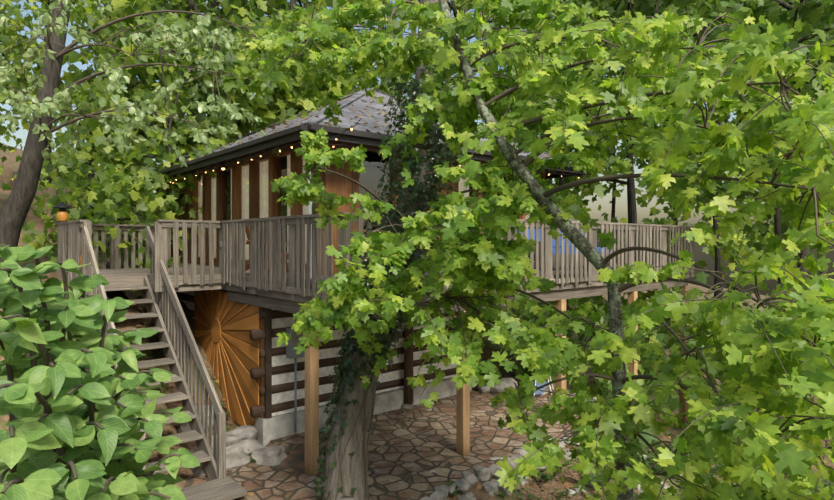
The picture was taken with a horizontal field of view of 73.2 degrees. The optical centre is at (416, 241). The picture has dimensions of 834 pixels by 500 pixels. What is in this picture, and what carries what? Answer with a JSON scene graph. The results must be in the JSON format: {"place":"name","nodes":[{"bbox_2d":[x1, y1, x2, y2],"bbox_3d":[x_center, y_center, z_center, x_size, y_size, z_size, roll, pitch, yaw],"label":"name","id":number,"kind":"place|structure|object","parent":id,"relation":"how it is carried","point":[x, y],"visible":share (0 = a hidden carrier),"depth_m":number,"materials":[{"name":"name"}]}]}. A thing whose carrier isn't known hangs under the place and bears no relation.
{"place":"outdoors","nodes":[
{"label":"outdoors","id":0,"kind":"place"},
{"bbox_2d":[156,126,557,278],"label":"cabin glass walls","id":1,"kind":"structure","parent":0,"point":[246,184],"depth_m":12.02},
{"bbox_2d":[128,88,587,190],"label":"roof","id":2,"kind":"structure","parent":1,"relation":"on","point":[359,134],"depth_m":11.28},
{"bbox_2d":[1,118,579,182],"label":"string lights","id":3,"kind":"object","parent":2,"relation":"attached to","point":[223,167],"visible":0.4,"depth_m":10.74,"materials":[{"name":"white glass"}]},
{"bbox_2d":[172,96,571,165],"bbox_3d":[-2.540,-2.909,15.574,7.579,2.214,11.435,0,0,-40],"label":"roof leaf debris","id":4,"kind":"object","parent":2,"relation":"on","point":[327,124],"visible":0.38,"depth_m":12.53,"materials":[{"name":"brown plant"}]},
{"bbox_2d":[0,144,833,499],"bbox_3d":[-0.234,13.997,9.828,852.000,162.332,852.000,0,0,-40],"label":"terrain","id":5,"kind":"structure","parent":0,"point":[10,164],"depth_m":11.18,"materials":[{"name":"green plant"}]},
{"bbox_2d":[0,0,77,152],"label":"understory tree","id":6,"kind":"object","parent":5,"relation":"on","point":[31,45],"visible":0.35,"depth_m":19.02,"materials":[{"name":"green plant"}]},
{"bbox_2d":[0,0,85,190],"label":"understory tree","id":7,"kind":"object","parent":5,"relation":"on","point":[5,39],"visible":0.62,"depth_m":16.02,"materials":[{"name":"green plant"}]},
{"bbox_2d":[0,0,95,183],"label":"tree","id":8,"kind":"object","parent":5,"relation":"on","point":[72,95],"visible":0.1,"depth_m":35.53,"materials":[{"name":"green plant"}]},
{"bbox_2d":[0,67,190,260],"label":"understory tree","id":9,"kind":"object","parent":5,"relation":"on","point":[90,148],"visible":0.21,"depth_m":15.78,"materials":[{"name":"green plant"}]},
{"bbox_2d":[0,244,199,499],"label":"bush","id":10,"kind":"object","parent":5,"relation":"on","point":[72,433],"visible":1,"depth_m":2.27,"materials":[{"name":"green plant"}]},
{"bbox_2d":[0,147,204,312],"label":"understory tree","id":11,"kind":"object","parent":5,"relation":"on","point":[114,191],"visible":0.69,"depth_m":12.75,"materials":[{"name":"green plant"}]},
{"bbox_2d":[25,0,212,132],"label":"tree","id":12,"kind":"object","parent":5,"relation":"on","point":[121,14],"visible":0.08,"depth_m":18.47,"materials":[{"name":"green plant"}]},
{"bbox_2d":[48,0,214,211],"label":"understory tree","id":13,"kind":"object","parent":5,"relation":"on","point":[104,51],"visible":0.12,"depth_m":17.28,"materials":[{"name":"green plant"}]},
{"bbox_2d":[89,0,208,164],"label":"tree","id":14,"kind":"object","parent":5,"relation":"on","point":[165,12],"depth_m":44.46,"materials":[{"name":"green plant"}]},
{"bbox_2d":[0,0,308,260],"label":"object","id":15,"kind":"object","parent":5,"relation":"on","point":[46,105],"visible":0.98,"depth_m":9.72,"materials":[{"name":"green plant"}]},
{"bbox_2d":[69,0,246,151],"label":"tree","id":16,"kind":"object","parent":5,"relation":"on","point":[174,7],"visible":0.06,"depth_m":32.51,"materials":[{"name":"green plant"}]},
{"bbox_2d":[65,7,256,240],"bbox_3d":[-6.386,-2.716,15.016,5.386,7.296,6.124,0,0,-40],"label":"understory tree","id":17,"kind":"object","parent":5,"relation":"on","point":[167,156],"visible":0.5,"depth_m":14.46,"materials":[{"name":"green plant"}]},
{"bbox_2d":[184,0,275,141],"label":"tree","id":18,"kind":"object","parent":5,"relation":"on","point":[231,136],"depth_m":36.02,"materials":[{"name":"green plant"}]},
{"bbox_2d":[20,0,450,180],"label":"tree","id":19,"kind":"object","parent":5,"relation":"on","point":[287,94],"visible":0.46,"depth_m":17.08,"materials":[{"name":"green plant"}]},
{"bbox_2d":[206,0,286,52],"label":"tree","id":20,"kind":"object","parent":5,"relation":"on","point":[252,6],"visible":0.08,"depth_m":46.15,"materials":[{"name":"green plant"}]},
{"bbox_2d":[199,0,301,138],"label":"tree","id":21,"kind":"object","parent":5,"relation":"on","point":[216,4],"visible":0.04,"depth_m":24.20,"materials":[{"name":"green plant"}]},
{"bbox_2d":[250,0,305,131],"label":"tree","id":22,"kind":"object","parent":5,"relation":"on","point":[292,4],"depth_m":22.27,"materials":[{"name":"green plant"}]},
{"bbox_2d":[253,0,324,107],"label":"tree","id":23,"kind":"object","parent":5,"relation":"on","point":[278,2],"visible":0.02,"depth_m":26.74,"materials":[{"name":"green plant"}]},
{"bbox_2d":[239,0,354,21],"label":"tree","id":24,"kind":"object","parent":5,"relation":"on","point":[281,5],"visible":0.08,"depth_m":30.59,"materials":[{"name":"green plant"}]},
{"bbox_2d":[155,289,480,445],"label":"cabin log walls","id":25,"kind":"structure","parent":5,"relation":"on","point":[282,391],"depth_m":9.88,"materials":[{"name":"wood"}]},
{"bbox_2d":[194,289,263,433],"bbox_3d":[-3.643,2.115,10.618,0.083,2.430,3.250,0,0,-40],"label":"wooden door","id":26,"kind":"structure","parent":25,"relation":"in","point":[223,326],"depth_m":10.25,"materials":[{"name":"orange wood"}]},
{"bbox_2d":[315,0,414,99],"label":"tree","id":27,"kind":"object","parent":5,"relation":"on","point":[380,86],"visible":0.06,"depth_m":26.16,"materials":[{"name":"green plant"}]},
{"bbox_2d":[67,263,690,315],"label":"deck","id":28,"kind":"structure","parent":5,"relation":"on","point":[269,299],"depth_m":10.12,"materials":[{"name":"grey wood"}]},
{"bbox_2d":[53,202,81,269],"bbox_3d":[-6.953,-0.100,11.353,0.833,1.400,0.340,0,0,11],"label":"lantern","id":29,"kind":"object","parent":28,"relation":"on","point":[62,215],"visible":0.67,"depth_m":11.32,"materials":[{"name":"orange glass"}]},
{"bbox_2d":[245,226,287,274],"bbox_3d":[-2.623,0.113,10.071,0.790,0.974,0.922,0,0,25],"label":"adirondack chair","id":30,"kind":"object","parent":28,"relation":"on","point":[247,265],"visible":0.23,"depth_m":9.88,"materials":[{"name":"brown wood"}]},
{"bbox_2d":[56,212,695,301],"bbox_3d":[-1.735,0.250,11.823,9.169,1.240,16.511,0,0,-84],"label":"deck railing","id":31,"kind":"object","parent":28,"relation":"on","point":[161,230],"visible":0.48,"depth_m":9.79,"materials":[{"name":"grey wood"}]},
{"bbox_2d":[511,228,612,269],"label":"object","id":32,"kind":"object","parent":28,"relation":"on","point":[554,252],"visible":0.1,"depth_m":12.26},
{"bbox_2d":[634,250,645,262],"bbox_3d":[5.385,0.375,13.404,0.400,0.450,0.400,0,0,-40],"label":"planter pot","id":33,"kind":"object","parent":28,"relation":"on","point":[638,255],"depth_m":13.30,"materials":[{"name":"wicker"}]},
{"bbox_2d":[312,69,462,499],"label":"ivy vines","id":34,"kind":"object","parent":5,"relation":"on","point":[347,363],"visible":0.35,"depth_m":6.98,"materials":[{"name":"green plant"}]},
{"bbox_2d":[275,409,506,480],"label":"loose rocks","id":35,"kind":"object","parent":5,"relation":"on","point":[491,458],"visible":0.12,"depth_m":8.53,"materials":[{"name":"grey stone"}]},
{"bbox_2d":[388,0,475,75],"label":"tree","id":36,"kind":"object","parent":5,"relation":"on","point":[397,44],"visible":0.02,"depth_m":40.76,"materials":[{"name":"green plant"}]},
{"bbox_2d":[178,378,704,499],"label":"edging rocks","id":37,"kind":"object","parent":5,"relation":"on","point":[240,441],"visible":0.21,"depth_m":8.39,"materials":[{"name":"grey stone"}]},
{"bbox_2d":[389,0,521,80],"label":"tree","id":38,"kind":"object","parent":5,"relation":"on","point":[459,4],"visible":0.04,"depth_m":24.41,"materials":[{"name":"green plant"}]},
{"bbox_2d":[313,99,606,499],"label":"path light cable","id":39,"kind":"object","parent":5,"relation":"on","point":[347,498],"visible":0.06,"depth_m":6.31,"materials":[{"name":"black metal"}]},
{"bbox_2d":[236,0,691,499],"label":"maple tree","id":40,"kind":"object","parent":5,"relation":"on","point":[498,265],"visible":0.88,"depth_m":5.35,"materials":[{"name":"green plant"}]},
{"bbox_2d":[305,286,687,475],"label":"deck support posts","id":41,"kind":"object","parent":5,"relation":"on","point":[312,410],"visible":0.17,"depth_m":8.68,"materials":[{"name":"brown wood"}]},
{"bbox_2d":[180,403,833,499],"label":"ground cover plants","id":42,"kind":"object","parent":5,"relation":"on","point":[580,448],"visible":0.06,"depth_m":8.71,"materials":[{"name":"green plant"}]},
{"bbox_2d":[456,0,617,326],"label":"tree","id":43,"kind":"object","parent":5,"relation":"on","point":[552,17],"visible":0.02,"depth_m":19.74,"materials":[{"name":"green plant"}]},
{"bbox_2d":[483,13,616,310],"bbox_3d":[8.608,-8.434,29.340,9.816,25.892,12.147,0,0,-27],"label":"tree","id":44,"kind":"object","parent":5,"relation":"on","point":[507,64],"depth_m":30.61,"materials":[{"name":"green plant"}]},
{"bbox_2d":[488,18,620,192],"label":"tree","id":45,"kind":"object","parent":5,"relation":"on","point":[583,175],"visible":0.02,"depth_m":48.96,"materials":[{"name":"green plant"}]},
{"bbox_2d":[450,0,736,340],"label":"tree","id":46,"kind":"object","parent":5,"relation":"on","point":[599,188],"depth_m":16.49,"materials":[{"name":"green plant"}]},
{"bbox_2d":[554,0,672,222],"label":"tree","id":47,"kind":"object","parent":5,"relation":"on","point":[610,73],"depth_m":22.93,"materials":[{"name":"green plant"}]},
{"bbox_2d":[432,0,833,499],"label":"maple tree","id":48,"kind":"object","parent":5,"relation":"on","point":[791,350],"visible":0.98,"depth_m":3.61,"materials":[{"name":"green plant"}]},
{"bbox_2d":[546,0,730,222],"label":"tree","id":49,"kind":"object","parent":5,"relation":"on","point":[586,191],"visible":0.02,"depth_m":22.96,"materials":[{"name":"green plant"}]},
{"bbox_2d":[619,164,704,290],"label":"tree","id":50,"kind":"object","parent":5,"relation":"on","point":[683,217],"depth_m":41.22,"materials":[{"name":"green plant"}]},
{"bbox_2d":[504,0,833,446],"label":"tree","id":51,"kind":"object","parent":5,"relation":"on","point":[665,334],"visible":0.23,"depth_m":12.88,"materials":[{"name":"green plant"}]},
{"bbox_2d":[536,425,833,493],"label":"rocks","id":52,"kind":"object","parent":5,"relation":"on","point":[545,477],"visible":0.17,"depth_m":8.69,"materials":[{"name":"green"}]},
{"bbox_2d":[589,0,831,393],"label":"tree","id":53,"kind":"object","parent":5,"relation":"on","point":[715,221],"visible":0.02,"depth_m":17.69,"materials":[{"name":"green plant"}]},
{"bbox_2d":[635,2,805,350],"bbox_3d":[16.049,-6.983,28.025,13.876,26.040,10.205,0,0,-70],"label":"tree","id":54,"kind":"object","parent":5,"relation":"on","point":[659,192],"visible":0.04,"depth_m":28.91,"materials":[{"name":"green plant"}]},
{"bbox_2d":[664,0,833,263],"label":"tree","id":55,"kind":"object","parent":5,"relation":"on","point":[759,246],"visible":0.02,"depth_m":17.39,"materials":[{"name":"green plant"}]},
{"bbox_2d":[672,0,833,450],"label":"tree","id":56,"kind":"object","parent":5,"relation":"on","point":[809,13],"visible":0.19,"depth_m":12.62,"materials":[{"name":"green plant"}]},
{"bbox_2d":[693,0,833,303],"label":"tree","id":57,"kind":"object","parent":5,"relation":"on","point":[783,16],"visible":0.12,"depth_m":15.20,"materials":[{"name":"green plant"}]},
{"bbox_2d":[702,1,833,396],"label":"tree","id":58,"kind":"object","parent":5,"relation":"on","point":[744,254],"visible":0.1,"depth_m":23.39,"materials":[{"name":"green plant"}]},
{"bbox_2d":[745,26,825,312],"bbox_3d":[21.792,-6.079,36.133,12.542,27.773,9.054,0,0,5],"label":"tree","id":59,"kind":"object","parent":5,"relation":"on","point":[823,272],"depth_m":34.99,"materials":[{"name":"green plant"}]},
{"bbox_2d":[0,0,833,296],"label":"sky","id":60,"kind":"structure","parent":0,"point":[621,208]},
{"bbox_2d":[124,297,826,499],"bbox_3d":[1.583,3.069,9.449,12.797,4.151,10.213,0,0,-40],"label":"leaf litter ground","id":61,"kind":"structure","parent":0,"point":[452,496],"depth_m":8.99,"materials":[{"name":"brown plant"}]},
{"bbox_2d":[83,226,246,499],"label":"wooden stairs","id":62,"kind":"structure","parent":61,"relation":"on","point":[219,485],"depth_m":8.42,"materials":[{"name":"grey wood"}]},
{"bbox_2d":[172,370,593,499],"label":"stone patio","id":63,"kind":"structure","parent":61,"relation":"on","point":[400,445],"depth_m":8.82,"materials":[{"name":"stone"}]},
{"bbox_2d":[532,352,553,395],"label":"blue lounger pads","id":64,"kind":"object","parent":63,"relation":"on","point":[537,384],"visible":0.08,"depth_m":11.94,"materials":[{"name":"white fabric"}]}
]}

